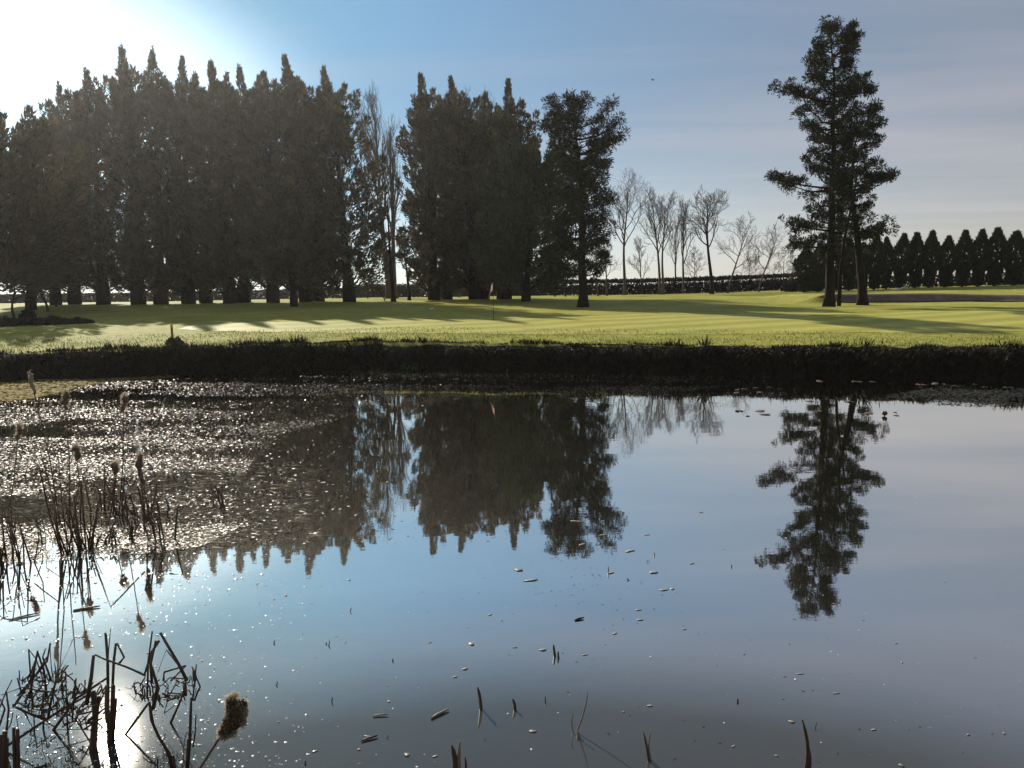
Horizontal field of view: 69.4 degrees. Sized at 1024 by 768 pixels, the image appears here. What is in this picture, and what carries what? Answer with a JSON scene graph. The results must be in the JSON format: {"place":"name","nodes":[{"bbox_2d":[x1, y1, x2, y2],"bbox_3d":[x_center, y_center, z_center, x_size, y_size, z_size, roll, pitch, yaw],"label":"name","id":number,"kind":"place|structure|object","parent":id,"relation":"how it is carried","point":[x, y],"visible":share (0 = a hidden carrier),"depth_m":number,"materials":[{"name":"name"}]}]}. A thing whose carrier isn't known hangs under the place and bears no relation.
{"place":"outdoors","nodes":[
{"label":"outdoors","id":0,"kind":"place"},
{"bbox_2d":[1,461,330,556],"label":"weed","id":1,"kind":"object","parent":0,"point":[230,532],"visible":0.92,"depth_m":10.38,"materials":[{"name":"plant"}]},
{"bbox_2d":[0,370,1023,767],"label":"pond water","id":2,"kind":"structure","parent":0,"point":[804,542],"depth_m":8.03,"materials":[{"name":"liquid"}]},
{"bbox_2d":[0,730,8,767],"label":"reed stub","id":3,"kind":"object","parent":2,"relation":"on","point":[4,750],"visible":1,"depth_m":4.54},
{"bbox_2d":[0,509,21,561],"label":"reed clump","id":4,"kind":"object","parent":2,"relation":"in","point":[3,550],"visible":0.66,"depth_m":8.62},
{"bbox_2d":[7,421,23,519],"bbox_3d":[-6.813,1.232,10.142,0.381,1.500,0.125,-1,7,0],"label":"cattail","id":5,"kind":"object","parent":2,"relation":"on","point":[19,429],"visible":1,"depth_m":10.08},
{"bbox_2d":[12,715,20,767],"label":"reed stub","id":6,"kind":"object","parent":2,"relation":"on","point":[16,748],"visible":1,"depth_m":4.54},
{"bbox_2d":[0,504,39,567],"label":"reed clump","id":7,"kind":"object","parent":2,"relation":"in","point":[17,554],"visible":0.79,"depth_m":8.45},
{"bbox_2d":[0,643,76,733],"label":"reed clump","id":8,"kind":"object","parent":2,"relation":"in","point":[44,697],"visible":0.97,"depth_m":4.99,"materials":[{"name":"plant"}]},
{"bbox_2d":[28,369,59,517],"bbox_3d":[-6.366,0.887,10.066,0.281,2.190,0.087,-1,7,0],"label":"cattail","id":9,"kind":"object","parent":2,"relation":"on","point":[31,381],"visible":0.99,"depth_m":10.02,"materials":[{"name":"plant"}]},
{"bbox_2d":[29,450,79,556],"bbox_3d":[-5.167,1.444,8.514,0.552,1.388,0.942,-7,9,-43],"label":"reed clump","id":10,"kind":"object","parent":2,"relation":"in","point":[60,547],"visible":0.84,"depth_m":8.67,"materials":[{"name":"plant"}]},
{"bbox_2d":[60,388,70,521],"bbox_3d":[-5.946,1.011,9.959,0.150,1.960,0.145,-7,9,-41],"label":"cattail","id":11,"kind":"object","parent":2,"relation":"on","point":[65,398],"visible":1,"depth_m":9.88},
{"bbox_2d":[71,440,82,529],"bbox_3d":[-5.645,1.371,9.670,0.146,1.306,0.137,3,8,27],"label":"cattail","id":12,"kind":"object","parent":2,"relation":"in","point":[76,448],"visible":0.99,"depth_m":9.61},
{"bbox_2d":[9,629,145,752],"bbox_3d":[-2.918,2.104,5.009,1.180,1.008,0.450,1,7,14],"label":"reed clump","id":13,"kind":"object","parent":2,"relation":"in","point":[110,708],"visible":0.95,"depth_m":4.98,"materials":[{"name":"plant"}]},
{"bbox_2d":[0,375,178,401],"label":"algae scum","id":14,"kind":"object","parent":2,"relation":"on","point":[30,395],"visible":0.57,"depth_m":25.93,"materials":[{"name":"plant"}]},
{"bbox_2d":[70,462,127,510],"bbox_3d":[-5.963,1.515,10.666,0.753,0.754,0.215,-2,7,-11],"label":"reed clump","id":15,"kind":"object","parent":2,"relation":"in","point":[104,503],"visible":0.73,"depth_m":10.63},
{"bbox_2d":[59,481,140,550],"bbox_3d":[-4.949,1.625,8.899,0.833,0.933,0.332,-1,7,0],"label":"reed clump","id":16,"kind":"object","parent":2,"relation":"in","point":[89,543],"visible":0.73,"depth_m":8.92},
{"bbox_2d":[100,519,118,545],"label":"reed clump","id":17,"kind":"object","parent":2,"relation":"in","point":[111,536],"visible":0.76,"depth_m":9.12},
{"bbox_2d":[108,458,120,523],"bbox_3d":[-5.308,1.477,9.901,0.254,1.036,0.147,2,7,22],"label":"cattail","id":18,"kind":"object","parent":2,"relation":"on","point":[114,467],"visible":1,"depth_m":9.84},
{"bbox_2d":[103,473,140,514],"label":"reed clump","id":19,"kind":"object","parent":2,"relation":"in","point":[122,509],"visible":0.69,"depth_m":10.38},
{"bbox_2d":[118,392,128,514],"bbox_3d":[-5.405,1.016,10.290,0.292,1.859,0.140,-1,7,0],"label":"cattail","id":20,"kind":"object","parent":2,"relation":"in","point":[124,400],"visible":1,"depth_m":10.22},
{"bbox_2d":[134,450,145,527],"bbox_3d":[-4.872,1.419,9.753,0.152,1.173,0.147,-1,7,0],"label":"cattail","id":21,"kind":"object","parent":2,"relation":"on","point":[139,461],"visible":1,"depth_m":9.70},
{"bbox_2d":[119,453,162,520],"bbox_3d":[-5.074,1.425,10.104,0.546,1.045,0.382,-7,9,-41],"label":"reed clump","id":22,"kind":"object","parent":2,"relation":"in","point":[133,504],"visible":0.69,"depth_m":10.13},
{"bbox_2d":[137,475,169,518],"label":"reed clump","id":23,"kind":"object","parent":2,"relation":"in","point":[156,494],"visible":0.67,"depth_m":10.22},
{"bbox_2d":[124,631,191,734],"bbox_3d":[-2.399,2.101,5.152,0.628,0.871,0.451,2,8,24],"label":"reed clump","id":24,"kind":"object","parent":2,"relation":"in","point":[156,697],"visible":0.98,"depth_m":5.04,"materials":[{"name":"plant"}]},
{"bbox_2d":[136,494,184,541],"bbox_3d":[-4.382,1.694,9.352,0.486,0.674,0.462,0,7,8],"label":"reed clump","id":25,"kind":"object","parent":2,"relation":"in","point":[153,527],"visible":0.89,"depth_m":9.24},
{"bbox_2d":[148,701,175,767],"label":"reed stub","id":26,"kind":"object","parent":2,"relation":"on","point":[172,762],"visible":1,"depth_m":4.75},
{"bbox_2d":[182,697,195,767],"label":"reed stub","id":27,"kind":"object","parent":2,"relation":"on","point":[188,754],"visible":1,"depth_m":4.70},
{"bbox_2d":[181,664,200,700],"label":"reed clump","id":28,"kind":"object","parent":2,"relation":"on","point":[194,676],"visible":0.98,"depth_m":4.98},
{"bbox_2d":[209,482,224,509],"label":"reed clump","id":29,"kind":"object","parent":2,"relation":"in","point":[222,502],"visible":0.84,"depth_m":10.56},
{"bbox_2d":[199,690,250,767],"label":"cattail","id":30,"kind":"object","parent":2,"relation":"on","point":[235,717],"visible":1,"depth_m":4.23},
{"bbox_2d":[0,370,739,563],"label":"pond weed","id":31,"kind":"object","parent":2,"relation":"on","point":[117,547],"visible":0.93,"depth_m":13.26,"materials":[{"name":"plant"}]},
{"bbox_2d":[75,376,774,544],"bbox_3d":[-1.722,0.775,18.758,22.541,0.056,19.628,-1,7,0],"label":"pond weed","id":32,"kind":"object","parent":2,"relation":"on","point":[277,472],"visible":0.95,"depth_m":12.31,"materials":[{"name":"plant"}]},
{"bbox_2d":[0,486,1017,767],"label":"floating specks","id":33,"kind":"object","parent":2,"relation":"on","point":[154,666],"visible":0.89,"depth_m":6.51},
{"bbox_2d":[802,719,809,767],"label":"reed stub","id":34,"kind":"object","parent":2,"relation":"on","point":[807,759],"visible":1,"depth_m":4.56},
{"bbox_2d":[887,384,1023,408],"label":"pond weed","id":35,"kind":"object","parent":2,"relation":"on","point":[986,403],"visible":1,"depth_m":21.05,"materials":[{"name":"plant"}]},
{"bbox_2d":[0,284,1023,381],"bbox_3d":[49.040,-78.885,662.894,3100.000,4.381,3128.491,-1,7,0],"label":"ground","id":36,"kind":"structure","parent":0,"point":[122,320],"depth_m":34.74,"materials":[{"name":"green plant"}]},
{"bbox_2d":[0,315,26,326],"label":"bush","id":37,"kind":"object","parent":36,"relation":"on","point":[5,321],"visible":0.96,"depth_m":41.47,"materials":[{"name":"green plant"}]},
{"bbox_2d":[18,307,36,319],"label":"bush","id":38,"kind":"object","parent":36,"relation":"on","point":[25,313],"visible":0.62,"depth_m":45.57,"materials":[{"name":"green plant"}]},
{"bbox_2d":[0,260,84,318],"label":"bare tree","id":39,"kind":"object","parent":36,"relation":"on","point":[24,277],"visible":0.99,"depth_m":47.74,"materials":[{"name":"plant"}]},
{"bbox_2d":[18,314,73,325],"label":"bush","id":40,"kind":"object","parent":36,"relation":"on","point":[51,319],"visible":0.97,"depth_m":42.16,"materials":[{"name":"green plant"}]},
{"bbox_2d":[0,134,95,310],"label":"cypress tree","id":41,"kind":"object","parent":36,"relation":"on","point":[31,304],"visible":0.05,"depth_m":65.34,"materials":[{"name":"green plant"}]},
{"bbox_2d":[0,103,98,303],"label":"cypress tree","id":42,"kind":"object","parent":36,"relation":"on","point":[37,228],"visible":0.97,"depth_m":53.94,"materials":[{"name":"green plant"}]},
{"bbox_2d":[21,113,95,304],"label":"cypress tree","id":43,"kind":"object","parent":36,"relation":"on","point":[57,298],"visible":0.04,"depth_m":80.98,"materials":[{"name":"green plant"}]},
{"bbox_2d":[18,80,115,304],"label":"cypress tree","id":44,"kind":"object","parent":36,"relation":"on","point":[72,299],"visible":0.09,"depth_m":80.80,"materials":[{"name":"green plant"}]},
{"bbox_2d":[60,316,94,323],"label":"bush","id":45,"kind":"object","parent":36,"relation":"on","point":[78,320],"visible":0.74,"depth_m":42.94,"materials":[{"name":"green plant"}]},
{"bbox_2d":[45,66,150,304],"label":"cypress tree","id":46,"kind":"object","parent":36,"relation":"on","point":[83,112],"visible":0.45,"depth_m":75.25,"materials":[{"name":"green plant"}]},
{"bbox_2d":[85,43,176,304],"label":"cypress tree","id":47,"kind":"object","parent":36,"relation":"on","point":[126,74],"visible":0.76,"depth_m":75.39,"materials":[{"name":"green plant"}]},
{"bbox_2d":[117,44,195,303],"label":"cypress tree","id":48,"kind":"object","parent":36,"relation":"on","point":[159,104],"visible":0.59,"depth_m":76.54,"materials":[{"name":"green plant"}]},
{"bbox_2d":[148,54,222,303],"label":"cypress tree","id":49,"kind":"object","parent":36,"relation":"on","point":[180,97],"visible":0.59,"depth_m":77.48,"materials":[{"name":"green plant"}]},
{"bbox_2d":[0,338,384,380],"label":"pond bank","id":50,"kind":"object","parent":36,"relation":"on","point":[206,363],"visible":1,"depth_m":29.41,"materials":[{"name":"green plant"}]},
{"bbox_2d":[171,70,225,302],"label":"cypress tree","id":51,"kind":"object","parent":36,"relation":"on","point":[204,299],"visible":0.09,"depth_m":79.48,"materials":[{"name":"green plant"}]},
{"bbox_2d":[179,58,260,303],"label":"cypress tree","id":52,"kind":"object","parent":36,"relation":"on","point":[223,114],"visible":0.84,"depth_m":76.33,"materials":[{"name":"green plant"}]},
{"bbox_2d":[203,63,274,302],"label":"cypress tree","id":53,"kind":"object","parent":36,"relation":"on","point":[247,95],"visible":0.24,"depth_m":78.13,"materials":[{"name":"green plant"}]},
{"bbox_2d":[0,286,495,302],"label":"hedge","id":54,"kind":"object","parent":36,"relation":"on","point":[118,297],"visible":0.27,"depth_m":127.63,"materials":[{"name":"plant"}]},
{"bbox_2d":[228,70,310,302],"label":"cypress tree","id":55,"kind":"object","parent":36,"relation":"on","point":[261,109],"visible":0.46,"depth_m":75.61,"materials":[{"name":"green plant"}]},
{"bbox_2d":[236,168,336,306],"bbox_3d":[-19.601,-12.666,64.801,8.596,12.294,8.272,-1,7,0],"label":"tree","id":56,"kind":"object","parent":36,"relation":"on","point":[292,255],"visible":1,"depth_m":63.28,"materials":[{"name":"green plant"}]},
{"bbox_2d":[254,53,342,301],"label":"cypress tree","id":57,"kind":"object","parent":36,"relation":"on","point":[294,90],"visible":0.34,"depth_m":76.24,"materials":[{"name":"green plant"}]},
{"bbox_2d":[280,79,352,301],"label":"cypress tree","id":58,"kind":"object","parent":36,"relation":"on","point":[316,298],"visible":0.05,"depth_m":80.23,"materials":[{"name":"green plant"}]},
{"bbox_2d":[286,65,394,301],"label":"cypress tree","id":59,"kind":"object","parent":36,"relation":"on","point":[336,123],"visible":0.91,"depth_m":75.76,"materials":[{"name":"green plant"}]},
{"bbox_2d":[351,80,400,298],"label":"bare tree","id":60,"kind":"object","parent":36,"relation":"on","point":[374,132],"visible":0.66,"depth_m":95.23,"materials":[{"name":"grey plant"}]},
{"bbox_2d":[372,196,408,301],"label":"bare tree","id":61,"kind":"object","parent":36,"relation":"on","point":[392,288],"visible":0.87,"depth_m":76.62,"materials":[{"name":"brown plant"}]},
{"bbox_2d":[380,113,403,297],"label":"bare tree","id":62,"kind":"object","parent":36,"relation":"on","point":[394,193],"visible":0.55,"depth_m":97.79,"materials":[{"name":"brown plant"}]},
{"bbox_2d":[391,221,414,299],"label":"bare tree","id":63,"kind":"object","parent":36,"relation":"on","point":[408,293],"visible":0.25,"depth_m":83.08,"materials":[{"name":"brown plant"}]},
{"bbox_2d":[393,72,465,299],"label":"cypress tree","id":64,"kind":"object","parent":36,"relation":"on","point":[421,131],"visible":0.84,"depth_m":78.81,"materials":[{"name":"green plant"}]},
{"bbox_2d":[405,94,475,299],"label":"cypress tree","id":65,"kind":"object","parent":36,"relation":"on","point":[445,295],"visible":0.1,"depth_m":83.21,"materials":[{"name":"green plant"}]},
{"bbox_2d":[355,283,538,297],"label":"hedge","id":66,"kind":"object","parent":36,"relation":"on","point":[382,291],"visible":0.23,"depth_m":119.61,"materials":[{"name":"green plant"}]},
{"bbox_2d":[423,74,501,298],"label":"cypress tree","id":67,"kind":"object","parent":36,"relation":"on","point":[461,115],"visible":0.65,"depth_m":78.32,"materials":[{"name":"green plant"}]},
{"bbox_2d":[459,91,507,298],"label":"cypress tree","id":68,"kind":"object","parent":36,"relation":"on","point":[489,108],"visible":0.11,"depth_m":81.69,"materials":[{"name":"green plant"}]},
{"bbox_2d":[471,78,542,298],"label":"cypress tree","id":69,"kind":"object","parent":36,"relation":"on","point":[505,118],"visible":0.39,"depth_m":78.44,"materials":[{"name":"green plant"}]},
{"bbox_2d":[0,332,1023,381],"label":"bank vegetation","id":70,"kind":"object","parent":36,"relation":"on","point":[1008,346],"visible":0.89,"depth_m":28.15,"materials":[{"name":"green plant"}]},
{"bbox_2d":[469,132,596,301],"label":"conifer tree","id":71,"kind":"object","parent":36,"relation":"on","point":[534,180],"visible":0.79,"depth_m":68.30,"materials":[{"name":"green plant"}]},
{"bbox_2d":[528,88,630,306],"bbox_3d":[5.051,-14.205,57.294,7.353,16.982,6.830,-3,7,-20],"label":"pine tree","id":72,"kind":"object","parent":36,"relation":"on","point":[554,123],"visible":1,"depth_m":56.73,"materials":[{"name":"green plant"}]},
{"bbox_2d":[180,310,1023,334],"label":"putting green","id":73,"kind":"object","parent":36,"relation":"on","point":[945,321],"visible":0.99,"depth_m":37.34,"materials":[{"name":"green plant"}]},
{"bbox_2d":[597,166,655,294],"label":"bare tree","id":74,"kind":"object","parent":36,"relation":"on","point":[622,210],"visible":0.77,"depth_m":101.86,"materials":[{"name":"brown plant"}]},
{"bbox_2d":[625,237,654,294],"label":"bare tree","id":75,"kind":"object","parent":36,"relation":"on","point":[639,254],"visible":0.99,"depth_m":108.82,"materials":[{"name":"brown plant"}]},
{"bbox_2d":[636,184,673,294],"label":"bare tree","id":76,"kind":"object","parent":36,"relation":"on","point":[649,215],"visible":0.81,"depth_m":104.06,"materials":[{"name":"brown plant"}]},
{"bbox_2d":[645,192,686,294],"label":"bare tree","id":77,"kind":"object","parent":36,"relation":"on","point":[658,212],"visible":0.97,"depth_m":100.89,"materials":[{"name":"brown plant"}]},
{"bbox_2d":[512,273,824,295],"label":"hedge","id":78,"kind":"object","parent":36,"relation":"on","point":[742,284],"visible":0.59,"depth_m":109.53,"materials":[{"name":"green plant"}]},
{"bbox_2d":[665,215,680,283],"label":"bare tree","id":79,"kind":"object","parent":36,"relation":"on","point":[675,244],"visible":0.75,"depth_m":110.37,"materials":[{"name":"brown plant"}]},
{"bbox_2d":[676,197,697,293],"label":"bare tree","id":80,"kind":"object","parent":36,"relation":"on","point":[682,237],"visible":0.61,"depth_m":105.28,"materials":[{"name":"brown plant"}]},
{"bbox_2d":[684,245,707,292],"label":"bare tree","id":81,"kind":"object","parent":36,"relation":"on","point":[694,261],"visible":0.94,"depth_m":108.80,"materials":[{"name":"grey plant"}]},
{"bbox_2d":[673,187,735,293],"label":"bare tree","id":82,"kind":"object","parent":36,"relation":"on","point":[705,226],"visible":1,"depth_m":96.35,"materials":[{"name":"brown plant"}]},
{"bbox_2d":[710,211,767,292],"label":"bare tree","id":83,"kind":"object","parent":36,"relation":"on","point":[748,242],"visible":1,"depth_m":98.79,"materials":[{"name":"brown plant"}]},
{"bbox_2d":[734,251,768,274],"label":"bare tree","id":84,"kind":"object","parent":36,"relation":"on","point":[755,264],"visible":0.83,"depth_m":110.48,"materials":[{"name":"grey plant"}]},
{"bbox_2d":[751,223,786,291],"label":"bare tree","id":85,"kind":"object","parent":36,"relation":"on","point":[771,253],"visible":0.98,"depth_m":100.77,"materials":[{"name":"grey plant"}]},
{"bbox_2d":[761,247,795,284],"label":"bare tree","id":86,"kind":"object","parent":36,"relation":"on","point":[778,264],"visible":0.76,"depth_m":106.89,"materials":[{"name":"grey plant"}]},
{"bbox_2d":[780,279,813,291],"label":"bush","id":87,"kind":"object","parent":36,"relation":"on","point":[788,287],"visible":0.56,"depth_m":90.86,"materials":[{"name":"green plant"}]},
{"bbox_2d":[791,248,816,291],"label":"clipped conifer","id":88,"kind":"object","parent":36,"relation":"on","point":[802,262],"visible":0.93,"depth_m":86.51,"materials":[{"name":"green plant"}]},
{"bbox_2d":[808,242,825,291],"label":"clipped conifer","id":89,"kind":"object","parent":36,"relation":"on","point":[819,275],"visible":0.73,"depth_m":86.31,"materials":[{"name":"green plant"}]},
{"bbox_2d":[763,14,879,306],"bbox_3d":[22.313,-15.843,53.646,6.648,20.943,6.583,5,9,38],"label":"pine tree","id":90,"kind":"object","parent":36,"relation":"on","point":[856,84],"visible":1,"depth_m":52.88,"materials":[{"name":"green plant"}]},
{"bbox_2d":[834,242,847,290],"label":"clipped conifer","id":91,"kind":"object","parent":36,"relation":"on","point":[837,264],"visible":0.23,"depth_m":85.60,"materials":[{"name":"green plant"}]},
{"bbox_2d":[842,241,856,290],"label":"clipped conifer","id":92,"kind":"object","parent":36,"relation":"on","point":[849,275],"visible":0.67,"depth_m":85.41,"materials":[{"name":"green plant"}]},
{"bbox_2d":[837,175,866,305],"bbox_3d":[25.099,-10.553,55.275,2.413,9.809,1.932,4,9,37],"label":"dead tree","id":93,"kind":"object","parent":36,"relation":"on","point":[839,295],"visible":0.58,"depth_m":55.23,"materials":[{"name":"brown plant"}]},
{"bbox_2d":[818,98,900,304],"bbox_3d":[25.829,-13.348,55.110,5.523,15.411,5.154,4,8,33],"label":"pine tree","id":94,"kind":"object","parent":36,"relation":"on","point":[866,133],"visible":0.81,"depth_m":54.59,"materials":[{"name":"green plant"}]},
{"bbox_2d":[852,241,873,288],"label":"clipped conifer","id":95,"kind":"object","parent":36,"relation":"on","point":[866,260],"visible":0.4,"depth_m":85.04,"materials":[{"name":"green plant"}]},
{"bbox_2d":[866,235,886,289],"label":"clipped conifer","id":96,"kind":"object","parent":36,"relation":"on","point":[874,275],"visible":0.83,"depth_m":84.66,"materials":[{"name":"green plant"}]},
{"bbox_2d":[879,236,894,288],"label":"clipped conifer","id":97,"kind":"object","parent":36,"relation":"on","point":[886,274],"visible":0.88,"depth_m":84.55,"materials":[{"name":"green plant"}]},
{"bbox_2d":[890,232,913,288],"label":"clipped conifer","id":98,"kind":"object","parent":36,"relation":"on","point":[902,247],"visible":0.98,"depth_m":83.99,"materials":[{"name":"green plant"}]},
{"bbox_2d":[786,272,1023,291],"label":"hedge","id":99,"kind":"object","parent":36,"relation":"on","point":[953,282],"visible":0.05,"depth_m":88.66,"materials":[{"name":"green plant"}]},
{"bbox_2d":[905,231,929,287],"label":"clipped conifer","id":100,"kind":"object","parent":36,"relation":"on","point":[917,264],"visible":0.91,"depth_m":83.60,"materials":[{"name":"green plant"}]},
{"bbox_2d":[815,293,1023,301],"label":"bunker","id":101,"kind":"object","parent":36,"relation":"in","point":[915,297],"visible":0.93,"depth_m":59.32},
{"bbox_2d":[922,229,942,287],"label":"clipped conifer","id":102,"kind":"object","parent":36,"relation":"on","point":[932,247],"visible":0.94,"depth_m":83.42,"materials":[{"name":"green plant"}]},
{"bbox_2d":[934,234,959,286],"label":"clipped conifer","id":103,"kind":"object","parent":36,"relation":"on","point":[948,264],"visible":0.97,"depth_m":82.89,"materials":[{"name":"green plant"}]},
{"bbox_2d":[951,229,977,286],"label":"clipped conifer","id":104,"kind":"object","parent":36,"relation":"on","point":[965,244],"visible":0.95,"depth_m":82.61,"materials":[{"name":"green plant"}]},
{"bbox_2d":[969,228,993,285],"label":"clipped conifer","id":105,"kind":"object","parent":36,"relation":"on","point":[980,266],"visible":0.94,"depth_m":82.14,"materials":[{"name":"green plant"}]},
{"bbox_2d":[983,227,1009,285],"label":"clipped conifer","id":106,"kind":"object","parent":36,"relation":"on","point":[995,268],"visible":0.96,"depth_m":81.72,"materials":[{"name":"green plant"}]},
{"bbox_2d":[1002,229,1023,284],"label":"clipped conifer","id":107,"kind":"object","parent":36,"relation":"on","point":[1014,270],"visible":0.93,"depth_m":81.49,"materials":[{"name":"green plant"}]},
{"bbox_2d":[0,0,1023,300],"label":"sky","id":108,"kind":"structure","parent":0,"point":[950,73],"materials":[{"name":"blue"}]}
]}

